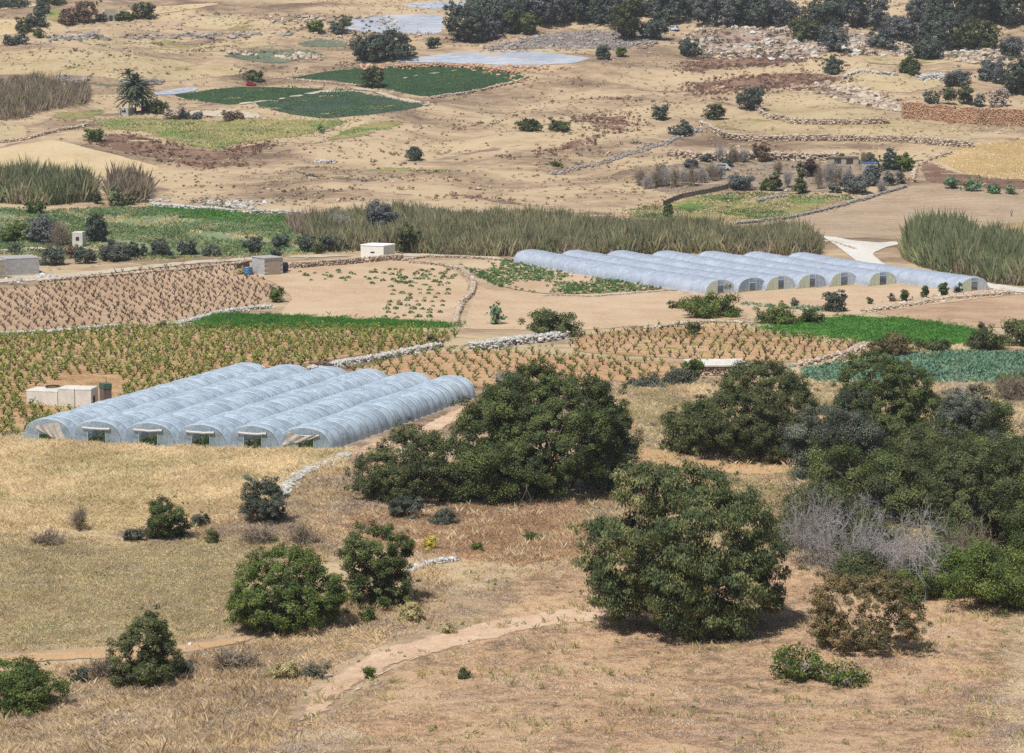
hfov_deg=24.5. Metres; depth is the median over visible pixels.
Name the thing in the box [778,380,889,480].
mastic shrub
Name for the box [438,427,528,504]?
mastic shrub
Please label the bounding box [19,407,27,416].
grapevine
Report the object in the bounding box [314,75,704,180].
dead thistles
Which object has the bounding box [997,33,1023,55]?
tree
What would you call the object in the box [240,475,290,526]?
lentisk shrub
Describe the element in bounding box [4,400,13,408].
grapevine
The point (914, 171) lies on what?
dry stone wall
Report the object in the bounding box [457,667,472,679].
bush
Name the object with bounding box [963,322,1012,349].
hedge bush
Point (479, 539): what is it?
dry grass field
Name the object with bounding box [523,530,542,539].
bush
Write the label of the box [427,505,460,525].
bush
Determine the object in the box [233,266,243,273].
bush
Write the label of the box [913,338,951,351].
hedge bush
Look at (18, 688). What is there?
lentisk shrub
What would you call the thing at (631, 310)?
sandy field
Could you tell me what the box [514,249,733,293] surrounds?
polytunnel
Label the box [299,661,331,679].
bush
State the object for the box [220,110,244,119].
bush
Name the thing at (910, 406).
evergreen oak
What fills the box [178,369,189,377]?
grapevine
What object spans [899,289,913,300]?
sapling
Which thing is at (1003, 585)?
mastic shrub
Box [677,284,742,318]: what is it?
hedge bush
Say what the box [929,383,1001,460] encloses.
evergreen oak
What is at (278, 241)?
olive tree
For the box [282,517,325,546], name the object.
dry bush
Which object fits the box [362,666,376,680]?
bush
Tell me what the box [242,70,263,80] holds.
bush
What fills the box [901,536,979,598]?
mastic shrub
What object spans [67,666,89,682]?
bush
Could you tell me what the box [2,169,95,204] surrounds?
brown reeds
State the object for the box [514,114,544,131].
bush
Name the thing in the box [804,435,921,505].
mastic shrub
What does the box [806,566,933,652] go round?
russet shrub
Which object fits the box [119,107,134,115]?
pump house
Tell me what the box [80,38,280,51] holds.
grass slope
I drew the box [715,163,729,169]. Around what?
abandoned van
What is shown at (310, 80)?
dry stone wall
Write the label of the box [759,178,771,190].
bush
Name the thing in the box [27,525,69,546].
dry bush
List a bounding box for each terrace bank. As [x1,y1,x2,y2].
[159,39,223,44]
[271,189,367,191]
[330,176,379,180]
[454,194,520,203]
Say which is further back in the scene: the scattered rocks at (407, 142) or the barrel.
the scattered rocks at (407, 142)
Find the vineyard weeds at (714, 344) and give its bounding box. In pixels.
[567,325,846,362]
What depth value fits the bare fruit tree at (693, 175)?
655.79 m
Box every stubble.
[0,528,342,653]
[938,140,1023,181]
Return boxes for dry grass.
[300,489,623,574]
[311,493,600,574]
[321,499,602,561]
[329,399,474,457]
[683,317,983,353]
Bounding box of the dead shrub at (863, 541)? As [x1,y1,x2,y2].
[808,505,915,583]
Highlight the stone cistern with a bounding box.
[684,359,747,375]
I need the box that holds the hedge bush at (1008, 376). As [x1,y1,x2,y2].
[993,370,1023,388]
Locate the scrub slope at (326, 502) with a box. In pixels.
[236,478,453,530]
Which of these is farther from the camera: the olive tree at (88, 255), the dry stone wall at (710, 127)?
the dry stone wall at (710, 127)
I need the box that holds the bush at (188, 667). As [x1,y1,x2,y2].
[174,658,197,673]
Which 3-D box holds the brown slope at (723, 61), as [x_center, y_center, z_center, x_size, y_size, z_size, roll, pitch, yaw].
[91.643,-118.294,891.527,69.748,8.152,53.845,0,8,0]
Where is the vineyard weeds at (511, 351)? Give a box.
[378,350,706,381]
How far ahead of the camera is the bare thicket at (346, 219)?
569.21 m
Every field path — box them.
[239,90,331,103]
[352,87,427,104]
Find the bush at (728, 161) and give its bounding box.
[718,157,738,166]
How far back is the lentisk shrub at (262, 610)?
217.26 m
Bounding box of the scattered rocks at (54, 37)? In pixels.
[7,25,163,46]
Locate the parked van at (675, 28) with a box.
[669,26,679,30]
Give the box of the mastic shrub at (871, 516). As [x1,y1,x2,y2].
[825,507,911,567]
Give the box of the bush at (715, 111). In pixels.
[700,103,727,119]
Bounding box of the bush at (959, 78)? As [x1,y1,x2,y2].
[942,64,975,85]
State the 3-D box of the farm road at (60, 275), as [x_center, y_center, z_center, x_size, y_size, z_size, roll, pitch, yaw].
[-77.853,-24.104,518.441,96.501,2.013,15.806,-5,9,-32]
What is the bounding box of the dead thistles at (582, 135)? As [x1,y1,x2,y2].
[531,132,605,155]
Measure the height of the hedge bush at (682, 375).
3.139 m
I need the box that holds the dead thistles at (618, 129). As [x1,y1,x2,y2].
[570,109,650,133]
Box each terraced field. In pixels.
[708,94,970,139]
[851,72,941,92]
[863,55,956,64]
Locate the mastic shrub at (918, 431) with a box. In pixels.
[884,419,946,479]
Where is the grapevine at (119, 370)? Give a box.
[115,365,123,374]
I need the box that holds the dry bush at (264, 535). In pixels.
[235,519,278,544]
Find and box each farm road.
[0,254,350,281]
[400,253,500,257]
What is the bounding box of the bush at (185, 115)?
[178,110,190,118]
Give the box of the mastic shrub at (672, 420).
[658,394,721,453]
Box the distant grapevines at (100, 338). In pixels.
[0,262,856,369]
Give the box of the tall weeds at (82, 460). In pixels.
[0,438,332,525]
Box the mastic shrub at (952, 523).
[926,516,974,560]
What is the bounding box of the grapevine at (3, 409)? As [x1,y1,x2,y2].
[1,403,6,414]
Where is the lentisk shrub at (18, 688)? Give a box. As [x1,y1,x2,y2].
[0,655,75,718]
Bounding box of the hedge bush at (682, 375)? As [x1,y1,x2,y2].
[661,365,697,383]
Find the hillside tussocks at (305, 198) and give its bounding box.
[0,4,1023,204]
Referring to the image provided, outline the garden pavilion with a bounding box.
[827,156,859,164]
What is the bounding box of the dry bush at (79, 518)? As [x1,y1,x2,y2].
[65,499,91,530]
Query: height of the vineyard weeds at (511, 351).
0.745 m
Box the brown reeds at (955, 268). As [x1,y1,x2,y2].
[903,242,1023,285]
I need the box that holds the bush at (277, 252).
[269,245,285,255]
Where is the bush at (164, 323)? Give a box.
[155,320,167,326]
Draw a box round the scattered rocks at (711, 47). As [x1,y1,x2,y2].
[682,23,1023,67]
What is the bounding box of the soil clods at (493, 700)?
[284,549,1023,752]
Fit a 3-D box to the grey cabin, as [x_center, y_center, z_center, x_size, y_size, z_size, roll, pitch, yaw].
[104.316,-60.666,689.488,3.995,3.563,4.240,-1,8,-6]
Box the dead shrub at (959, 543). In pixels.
[935,509,1004,563]
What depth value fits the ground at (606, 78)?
730.20 m
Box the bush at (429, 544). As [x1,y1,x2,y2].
[421,532,438,550]
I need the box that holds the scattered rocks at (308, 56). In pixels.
[220,48,326,60]
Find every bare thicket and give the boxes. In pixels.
[49,221,72,245]
[325,211,355,224]
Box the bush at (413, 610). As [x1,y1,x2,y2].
[396,601,425,622]
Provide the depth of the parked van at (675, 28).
949.67 m
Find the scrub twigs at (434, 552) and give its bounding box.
[347,497,609,569]
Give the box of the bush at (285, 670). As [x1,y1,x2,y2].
[263,658,300,680]
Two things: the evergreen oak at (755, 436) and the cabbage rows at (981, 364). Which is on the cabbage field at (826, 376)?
the cabbage rows at (981, 364)
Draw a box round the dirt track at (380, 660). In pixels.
[300,606,612,719]
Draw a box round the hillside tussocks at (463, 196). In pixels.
[2,3,1023,204]
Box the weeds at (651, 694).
[282,565,1021,752]
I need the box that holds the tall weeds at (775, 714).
[286,545,1023,752]
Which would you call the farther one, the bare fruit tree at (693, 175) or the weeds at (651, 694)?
the bare fruit tree at (693, 175)
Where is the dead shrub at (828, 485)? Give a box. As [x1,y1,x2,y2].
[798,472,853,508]
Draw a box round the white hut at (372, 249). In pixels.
[360,243,394,257]
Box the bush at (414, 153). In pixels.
[404,146,423,159]
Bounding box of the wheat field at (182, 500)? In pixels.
[0,452,278,525]
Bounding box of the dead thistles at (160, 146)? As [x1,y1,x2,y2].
[88,130,284,170]
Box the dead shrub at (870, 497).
[846,475,921,527]
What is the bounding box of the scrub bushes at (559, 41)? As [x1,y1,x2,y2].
[475,26,682,50]
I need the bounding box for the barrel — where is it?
[244,267,252,274]
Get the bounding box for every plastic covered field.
[154,87,197,94]
[347,14,442,33]
[392,51,589,64]
[402,1,476,8]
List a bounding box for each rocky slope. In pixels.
[704,27,1002,61]
[818,87,858,98]
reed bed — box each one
[0,71,90,118]
[0,152,101,205]
[100,161,154,202]
[305,198,827,256]
[898,208,1023,285]
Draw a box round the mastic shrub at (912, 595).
[883,556,943,602]
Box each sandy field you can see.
[253,260,468,322]
[463,287,746,329]
[683,287,1005,316]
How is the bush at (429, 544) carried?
on the dry grass field at (479, 539)
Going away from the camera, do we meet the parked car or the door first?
the door
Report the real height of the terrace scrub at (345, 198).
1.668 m
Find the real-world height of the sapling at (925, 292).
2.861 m
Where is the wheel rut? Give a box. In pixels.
[351,656,418,692]
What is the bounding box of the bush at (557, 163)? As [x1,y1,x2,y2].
[550,160,562,166]
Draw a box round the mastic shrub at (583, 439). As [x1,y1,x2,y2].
[573,427,644,494]
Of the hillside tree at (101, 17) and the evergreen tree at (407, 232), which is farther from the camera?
the hillside tree at (101, 17)
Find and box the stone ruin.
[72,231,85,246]
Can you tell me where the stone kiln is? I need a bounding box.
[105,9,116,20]
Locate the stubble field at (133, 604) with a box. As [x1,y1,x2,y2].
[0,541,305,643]
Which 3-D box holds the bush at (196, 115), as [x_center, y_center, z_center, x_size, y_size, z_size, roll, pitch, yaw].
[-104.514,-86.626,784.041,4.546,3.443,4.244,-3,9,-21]
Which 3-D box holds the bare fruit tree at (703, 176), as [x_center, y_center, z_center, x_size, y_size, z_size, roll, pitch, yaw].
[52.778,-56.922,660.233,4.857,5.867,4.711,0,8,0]
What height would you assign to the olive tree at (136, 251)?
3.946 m
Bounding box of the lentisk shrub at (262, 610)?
[223,537,355,637]
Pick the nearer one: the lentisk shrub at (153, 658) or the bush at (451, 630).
the lentisk shrub at (153, 658)
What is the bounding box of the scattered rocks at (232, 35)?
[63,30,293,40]
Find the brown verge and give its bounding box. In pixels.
[917,160,1023,188]
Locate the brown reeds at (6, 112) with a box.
[0,70,92,120]
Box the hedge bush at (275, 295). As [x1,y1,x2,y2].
[268,286,285,302]
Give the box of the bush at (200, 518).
[191,510,210,525]
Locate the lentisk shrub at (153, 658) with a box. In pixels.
[104,603,186,687]
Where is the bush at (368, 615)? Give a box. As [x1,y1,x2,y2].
[358,605,376,621]
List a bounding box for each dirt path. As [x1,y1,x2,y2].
[0,636,258,661]
[186,110,260,117]
[352,398,480,456]
[637,447,791,473]
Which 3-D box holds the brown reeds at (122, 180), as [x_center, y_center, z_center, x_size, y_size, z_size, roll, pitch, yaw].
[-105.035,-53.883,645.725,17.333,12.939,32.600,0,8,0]
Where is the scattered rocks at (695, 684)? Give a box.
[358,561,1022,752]
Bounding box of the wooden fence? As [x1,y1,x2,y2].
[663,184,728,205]
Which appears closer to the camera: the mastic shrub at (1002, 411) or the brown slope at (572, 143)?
the mastic shrub at (1002, 411)
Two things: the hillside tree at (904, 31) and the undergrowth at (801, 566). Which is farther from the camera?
the hillside tree at (904, 31)
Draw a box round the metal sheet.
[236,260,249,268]
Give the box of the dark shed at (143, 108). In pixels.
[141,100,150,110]
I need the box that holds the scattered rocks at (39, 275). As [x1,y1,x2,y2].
[5,272,58,284]
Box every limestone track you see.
[824,236,897,263]
[987,282,1023,292]
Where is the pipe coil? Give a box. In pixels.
[45,385,59,387]
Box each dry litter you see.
[264,552,1023,752]
[277,553,1023,752]
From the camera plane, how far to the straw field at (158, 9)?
988.06 m
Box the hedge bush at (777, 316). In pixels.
[752,300,801,324]
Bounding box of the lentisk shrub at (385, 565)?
[334,519,420,607]
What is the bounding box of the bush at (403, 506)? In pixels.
[388,494,424,519]
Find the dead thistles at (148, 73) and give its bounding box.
[6,45,258,85]
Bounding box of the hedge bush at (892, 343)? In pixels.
[866,331,916,354]
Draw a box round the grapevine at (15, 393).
[10,386,22,395]
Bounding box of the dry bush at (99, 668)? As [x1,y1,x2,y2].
[83,653,121,678]
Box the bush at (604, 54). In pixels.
[595,44,610,59]
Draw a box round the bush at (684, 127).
[666,119,697,134]
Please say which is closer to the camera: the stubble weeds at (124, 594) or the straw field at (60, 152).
the stubble weeds at (124, 594)
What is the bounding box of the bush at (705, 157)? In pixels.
[699,153,711,161]
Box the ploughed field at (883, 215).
[786,185,1023,237]
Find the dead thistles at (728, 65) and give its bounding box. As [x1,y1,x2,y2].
[664,50,850,73]
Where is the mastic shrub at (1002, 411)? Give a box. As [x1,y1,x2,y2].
[945,392,1017,439]
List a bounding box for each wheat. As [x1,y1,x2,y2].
[0,430,384,550]
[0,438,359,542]
[9,445,231,479]
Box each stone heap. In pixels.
[314,159,336,163]
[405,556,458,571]
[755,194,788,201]
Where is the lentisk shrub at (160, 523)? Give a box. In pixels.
[141,494,196,538]
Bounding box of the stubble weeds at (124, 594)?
[0,539,317,650]
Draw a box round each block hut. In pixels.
[0,255,38,275]
[251,255,282,274]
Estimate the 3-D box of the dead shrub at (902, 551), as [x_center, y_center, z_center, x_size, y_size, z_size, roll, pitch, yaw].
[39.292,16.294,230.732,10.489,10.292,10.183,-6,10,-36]
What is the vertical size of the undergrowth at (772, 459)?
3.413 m
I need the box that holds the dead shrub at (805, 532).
[774,480,859,568]
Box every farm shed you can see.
[26,386,59,404]
[58,385,97,406]
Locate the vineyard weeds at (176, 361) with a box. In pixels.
[1,328,454,433]
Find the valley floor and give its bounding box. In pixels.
[0,210,340,257]
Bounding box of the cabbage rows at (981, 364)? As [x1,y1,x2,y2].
[784,345,1023,385]
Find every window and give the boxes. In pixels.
[834,159,840,163]
[846,159,852,163]
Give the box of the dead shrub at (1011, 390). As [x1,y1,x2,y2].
[987,366,1023,400]
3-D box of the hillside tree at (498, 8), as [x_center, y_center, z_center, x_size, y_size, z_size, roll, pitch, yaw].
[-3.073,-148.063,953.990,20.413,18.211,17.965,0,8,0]
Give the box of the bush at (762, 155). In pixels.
[752,141,770,161]
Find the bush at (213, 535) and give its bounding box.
[196,528,219,543]
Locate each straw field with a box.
[0,3,35,9]
[0,19,24,35]
[0,125,29,140]
[0,140,159,176]
[118,3,217,14]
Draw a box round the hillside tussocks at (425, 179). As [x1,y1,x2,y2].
[0,0,1023,226]
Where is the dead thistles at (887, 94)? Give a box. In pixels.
[799,86,899,106]
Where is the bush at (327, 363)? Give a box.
[315,360,333,365]
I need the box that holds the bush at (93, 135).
[82,128,103,141]
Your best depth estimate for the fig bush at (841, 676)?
201.03 m
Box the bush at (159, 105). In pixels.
[144,98,168,113]
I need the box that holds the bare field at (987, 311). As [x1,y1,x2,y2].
[879,294,1023,326]
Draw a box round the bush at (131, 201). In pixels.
[125,195,134,204]
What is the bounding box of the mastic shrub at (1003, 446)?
[997,423,1023,453]
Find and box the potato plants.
[458,258,661,293]
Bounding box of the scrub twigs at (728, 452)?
[562,375,1023,556]
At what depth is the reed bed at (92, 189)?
634.83 m
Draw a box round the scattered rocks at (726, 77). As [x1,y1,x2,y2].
[682,70,821,96]
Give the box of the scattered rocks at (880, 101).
[789,80,902,111]
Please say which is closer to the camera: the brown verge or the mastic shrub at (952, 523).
the mastic shrub at (952, 523)
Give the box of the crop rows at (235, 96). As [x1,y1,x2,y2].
[176,83,328,104]
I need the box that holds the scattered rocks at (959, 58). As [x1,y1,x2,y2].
[680,22,1022,65]
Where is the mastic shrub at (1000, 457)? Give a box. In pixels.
[974,430,1023,504]
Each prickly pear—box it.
[317,124,326,131]
[484,302,507,323]
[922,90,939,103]
[943,175,961,188]
[960,174,983,190]
[982,183,1000,193]
[1004,184,1017,194]
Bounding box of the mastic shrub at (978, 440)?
[914,429,1000,486]
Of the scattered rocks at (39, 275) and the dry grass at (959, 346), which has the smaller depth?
the dry grass at (959, 346)
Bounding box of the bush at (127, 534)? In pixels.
[117,528,146,541]
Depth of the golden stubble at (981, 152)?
699.75 m
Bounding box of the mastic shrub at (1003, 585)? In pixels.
[933,534,1023,616]
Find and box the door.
[268,261,279,274]
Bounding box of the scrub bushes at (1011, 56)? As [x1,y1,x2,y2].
[681,20,1023,66]
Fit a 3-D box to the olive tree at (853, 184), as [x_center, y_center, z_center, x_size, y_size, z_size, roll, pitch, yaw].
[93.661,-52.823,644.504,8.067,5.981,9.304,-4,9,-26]
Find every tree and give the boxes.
[0,0,31,6]
[0,219,28,241]
[2,34,17,45]
[7,243,22,252]
[14,16,35,32]
[14,30,29,44]
[22,199,45,213]
[22,212,56,244]
[25,8,46,25]
[32,25,46,37]
[33,0,50,13]
[36,0,66,4]
[39,241,67,265]
[57,5,78,24]
[64,242,79,258]
[67,0,101,22]
[72,245,97,263]
[83,213,110,241]
[93,190,103,203]
[95,12,106,21]
[98,239,133,261]
[107,184,124,205]
[113,10,133,20]
[113,68,157,111]
[123,242,148,258]
[128,1,155,18]
[146,238,174,256]
[174,238,197,254]
[200,243,222,255]
[240,236,264,252]
[270,233,289,246]
[295,233,315,250]
[306,18,323,32]
[318,235,337,251]
[328,17,351,33]
[340,14,351,24]
[341,243,353,249]
[342,416,476,503]
[348,31,389,61]
[356,62,384,87]
[364,199,399,225]
[378,26,417,58]
[395,222,421,252]
[425,36,441,48]
[441,0,488,40]
[449,356,643,499]
[463,0,499,23]
[479,16,506,39]
[481,0,528,31]
[501,7,543,33]
[512,0,547,11]
[521,0,569,23]
[554,0,596,21]
[566,446,793,642]
[588,0,625,23]
[610,0,643,39]
[626,0,662,15]
[633,168,648,185]
[637,18,670,38]
[639,170,655,188]
[645,0,688,21]
[650,168,663,186]
[655,161,665,172]
[657,165,672,185]
[663,203,673,217]
[669,166,684,187]
[673,0,709,13]
[677,164,689,183]
[678,37,700,55]
[683,158,698,168]
[686,165,700,185]
[691,0,736,25]
[696,165,708,182]
[704,163,719,180]
[713,143,725,159]
[715,161,726,179]
[724,145,740,161]
[727,172,754,189]
[729,0,772,25]
[735,146,749,161]
[736,84,765,108]
[763,0,803,25]
[768,172,782,190]
[772,159,784,173]
[782,166,793,187]
[787,15,826,39]
[791,161,807,193]
[799,0,849,25]
[802,158,820,176]
[810,163,826,188]
[816,21,850,51]
[820,289,847,311]
[821,54,844,73]
[823,161,837,183]
[828,180,841,192]
[829,162,843,185]
[835,0,891,25]
[835,172,875,192]
[839,162,854,177]
[858,150,869,168]
[863,164,884,185]
[864,26,897,48]
[865,152,882,166]
[875,178,888,191]
[878,146,900,169]
[880,11,925,41]
[883,171,895,185]
[894,171,905,184]
[895,151,915,170]
[898,56,922,74]
[904,0,953,21]
[907,33,947,58]
[916,4,977,48]
[932,0,994,23]
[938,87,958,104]
[938,373,974,401]
[948,13,1003,48]
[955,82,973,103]
[977,55,1007,81]
[982,0,1023,23]
[988,86,1013,107]
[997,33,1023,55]
[999,56,1023,94]
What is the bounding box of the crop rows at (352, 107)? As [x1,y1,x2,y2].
[245,88,434,118]
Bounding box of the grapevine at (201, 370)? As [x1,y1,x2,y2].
[196,365,206,373]
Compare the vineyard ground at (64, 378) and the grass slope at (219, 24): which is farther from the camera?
the grass slope at (219, 24)
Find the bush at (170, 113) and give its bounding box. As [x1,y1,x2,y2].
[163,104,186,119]
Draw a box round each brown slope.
[99,134,271,168]
[557,139,583,149]
[592,116,628,128]
[681,55,801,71]
[694,73,841,93]
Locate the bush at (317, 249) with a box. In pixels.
[312,244,323,253]
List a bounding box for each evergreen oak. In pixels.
[681,356,825,461]
[820,348,953,451]
[919,429,1023,554]
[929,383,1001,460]
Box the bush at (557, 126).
[548,116,578,131]
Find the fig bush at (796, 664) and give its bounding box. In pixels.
[769,641,829,683]
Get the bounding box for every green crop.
[170,309,467,331]
[739,313,998,344]
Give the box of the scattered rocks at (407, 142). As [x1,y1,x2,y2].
[1,1,1021,210]
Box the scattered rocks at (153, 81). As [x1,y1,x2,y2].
[22,74,164,84]
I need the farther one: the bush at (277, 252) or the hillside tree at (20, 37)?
the hillside tree at (20, 37)
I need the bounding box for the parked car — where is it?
[246,82,256,85]
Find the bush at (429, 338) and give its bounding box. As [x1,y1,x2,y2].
[426,334,443,346]
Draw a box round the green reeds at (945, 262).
[896,205,1023,284]
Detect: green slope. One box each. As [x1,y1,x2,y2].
[77,81,123,86]
[225,49,320,62]
[298,39,347,46]
[330,120,402,140]
[371,167,451,172]
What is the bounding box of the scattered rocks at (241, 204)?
[146,198,275,209]
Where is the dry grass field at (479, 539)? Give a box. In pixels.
[398,513,558,547]
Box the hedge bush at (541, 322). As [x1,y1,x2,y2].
[517,307,584,336]
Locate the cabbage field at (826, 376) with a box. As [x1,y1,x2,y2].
[804,351,1023,383]
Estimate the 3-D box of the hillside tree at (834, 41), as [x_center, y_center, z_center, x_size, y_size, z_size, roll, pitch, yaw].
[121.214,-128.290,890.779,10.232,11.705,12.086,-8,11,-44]
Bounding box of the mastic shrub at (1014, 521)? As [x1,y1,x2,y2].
[997,478,1023,562]
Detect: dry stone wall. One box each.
[0,123,88,142]
[0,247,99,252]
[1,323,119,334]
[37,259,251,281]
[151,203,238,211]
[170,303,274,326]
[243,209,302,213]
[266,75,370,86]
[274,452,360,496]
[288,254,404,268]
[306,342,441,369]
[327,90,430,104]
[392,62,520,74]
[401,254,511,260]
[408,259,479,325]
[430,75,529,98]
[453,330,580,351]
[542,289,676,296]
[548,127,702,174]
[639,319,758,330]
[666,148,838,161]
[699,120,974,147]
[734,184,907,224]
[754,104,889,125]
[791,341,870,367]
[823,240,856,248]
[842,69,897,78]
[860,289,1023,313]
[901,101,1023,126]
[910,151,952,182]
[915,71,945,81]
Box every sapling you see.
[790,297,799,305]
[866,297,873,303]
[887,293,895,301]
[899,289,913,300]
[920,285,929,297]
[937,282,949,294]
[953,282,962,292]
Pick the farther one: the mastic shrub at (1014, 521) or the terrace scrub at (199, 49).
the terrace scrub at (199, 49)
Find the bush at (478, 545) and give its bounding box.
[469,541,483,550]
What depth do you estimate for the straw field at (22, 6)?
990.75 m
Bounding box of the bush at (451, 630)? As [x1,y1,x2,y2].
[439,619,457,633]
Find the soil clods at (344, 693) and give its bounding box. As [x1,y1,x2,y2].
[291,614,528,722]
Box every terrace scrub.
[94,33,179,39]
[150,36,247,44]
[167,11,299,16]
[189,45,263,58]
[194,184,414,193]
[230,64,297,71]
[272,15,431,35]
[299,171,403,181]
[317,194,364,200]
[370,158,484,190]
[380,150,401,155]
[398,122,494,130]
[426,191,548,205]
[458,110,541,123]
[479,154,536,158]
[571,95,672,102]
[711,96,727,100]
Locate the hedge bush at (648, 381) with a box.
[621,370,665,387]
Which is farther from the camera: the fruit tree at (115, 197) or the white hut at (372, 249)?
the fruit tree at (115, 197)
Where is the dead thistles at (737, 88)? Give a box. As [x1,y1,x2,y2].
[680,68,859,96]
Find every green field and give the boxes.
[45,10,65,20]
[162,207,281,221]
[768,317,977,343]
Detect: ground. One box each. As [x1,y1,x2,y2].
[0,0,1023,752]
[0,264,269,330]
[0,328,449,433]
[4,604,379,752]
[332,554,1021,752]
[355,350,684,386]
[496,30,670,49]
[575,326,849,361]
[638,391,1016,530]
[646,159,901,193]
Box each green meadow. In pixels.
[52,109,102,119]
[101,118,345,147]
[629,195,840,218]
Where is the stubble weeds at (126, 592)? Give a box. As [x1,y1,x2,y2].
[0,531,326,644]
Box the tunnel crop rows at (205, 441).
[39,428,329,448]
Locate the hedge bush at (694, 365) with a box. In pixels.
[681,358,707,377]
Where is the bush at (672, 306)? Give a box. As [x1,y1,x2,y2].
[666,300,683,308]
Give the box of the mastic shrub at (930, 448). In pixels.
[854,423,985,528]
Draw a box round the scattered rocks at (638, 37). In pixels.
[481,27,673,51]
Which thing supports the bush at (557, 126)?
on the ground at (606, 78)
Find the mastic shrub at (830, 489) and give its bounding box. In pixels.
[772,477,873,551]
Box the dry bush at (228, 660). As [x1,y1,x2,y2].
[209,642,267,672]
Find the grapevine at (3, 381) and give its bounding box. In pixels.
[0,376,6,385]
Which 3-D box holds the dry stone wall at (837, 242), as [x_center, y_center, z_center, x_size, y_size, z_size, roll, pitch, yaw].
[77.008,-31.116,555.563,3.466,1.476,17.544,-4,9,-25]
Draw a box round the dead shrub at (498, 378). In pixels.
[492,367,525,396]
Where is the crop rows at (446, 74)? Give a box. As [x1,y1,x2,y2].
[286,62,529,97]
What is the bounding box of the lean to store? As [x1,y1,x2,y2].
[0,259,4,278]
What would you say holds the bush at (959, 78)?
on the ground at (606, 78)
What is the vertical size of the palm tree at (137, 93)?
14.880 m
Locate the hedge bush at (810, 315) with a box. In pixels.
[794,308,825,322]
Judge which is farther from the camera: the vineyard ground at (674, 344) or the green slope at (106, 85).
the green slope at (106, 85)
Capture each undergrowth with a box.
[0,203,360,261]
[0,205,354,260]
[0,206,302,260]
[0,564,445,751]
[3,409,50,437]
[15,569,428,751]
[48,254,224,270]
[132,204,288,223]
[183,193,341,211]
[220,474,501,524]
[224,481,471,536]
[279,551,1014,752]
[347,499,608,516]
[348,342,553,367]
[622,474,1013,598]
[632,388,1022,536]
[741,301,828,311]
[744,312,845,325]
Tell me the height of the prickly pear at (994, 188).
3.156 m
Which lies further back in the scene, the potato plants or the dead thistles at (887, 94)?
the dead thistles at (887, 94)
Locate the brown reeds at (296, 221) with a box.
[282,205,331,235]
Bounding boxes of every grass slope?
[0,47,247,81]
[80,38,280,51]
[180,14,287,30]
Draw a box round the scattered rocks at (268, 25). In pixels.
[173,12,406,39]
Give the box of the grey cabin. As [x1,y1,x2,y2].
[861,162,877,172]
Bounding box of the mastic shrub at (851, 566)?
[830,545,920,597]
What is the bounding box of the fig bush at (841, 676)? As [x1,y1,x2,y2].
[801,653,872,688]
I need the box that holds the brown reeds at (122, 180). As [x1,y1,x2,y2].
[96,159,160,203]
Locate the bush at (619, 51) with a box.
[614,45,626,55]
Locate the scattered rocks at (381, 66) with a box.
[356,63,389,69]
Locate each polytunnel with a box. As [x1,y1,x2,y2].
[24,362,265,440]
[72,364,306,443]
[122,366,346,445]
[175,368,387,447]
[227,372,430,448]
[279,375,475,448]
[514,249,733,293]
[562,250,763,292]
[607,250,794,290]
[653,250,825,288]
[698,251,855,286]
[744,251,895,285]
[788,252,988,291]
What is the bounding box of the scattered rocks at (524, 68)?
[459,64,580,82]
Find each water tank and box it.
[99,382,111,400]
[283,262,287,271]
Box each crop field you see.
[176,87,320,103]
[255,90,422,117]
[292,66,523,95]
[460,260,654,293]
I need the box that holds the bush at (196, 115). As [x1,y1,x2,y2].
[190,110,202,119]
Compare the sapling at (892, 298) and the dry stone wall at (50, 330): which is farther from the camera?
the sapling at (892, 298)
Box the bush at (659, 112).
[647,104,669,119]
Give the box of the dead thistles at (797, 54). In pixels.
[679,21,1023,65]
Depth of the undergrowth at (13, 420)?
321.11 m
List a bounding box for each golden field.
[940,140,1023,180]
[1008,218,1023,234]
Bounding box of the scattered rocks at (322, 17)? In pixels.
[271,13,421,39]
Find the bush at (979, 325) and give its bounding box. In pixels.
[977,321,985,329]
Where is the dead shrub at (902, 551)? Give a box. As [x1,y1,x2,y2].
[873,494,975,602]
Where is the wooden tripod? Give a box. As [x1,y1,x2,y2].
[518,484,534,507]
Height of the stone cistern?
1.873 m
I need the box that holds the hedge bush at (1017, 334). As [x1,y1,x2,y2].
[1000,316,1023,346]
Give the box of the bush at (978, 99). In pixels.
[973,93,985,106]
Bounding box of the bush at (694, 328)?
[685,320,701,334]
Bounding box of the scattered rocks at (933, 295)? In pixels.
[870,287,1004,305]

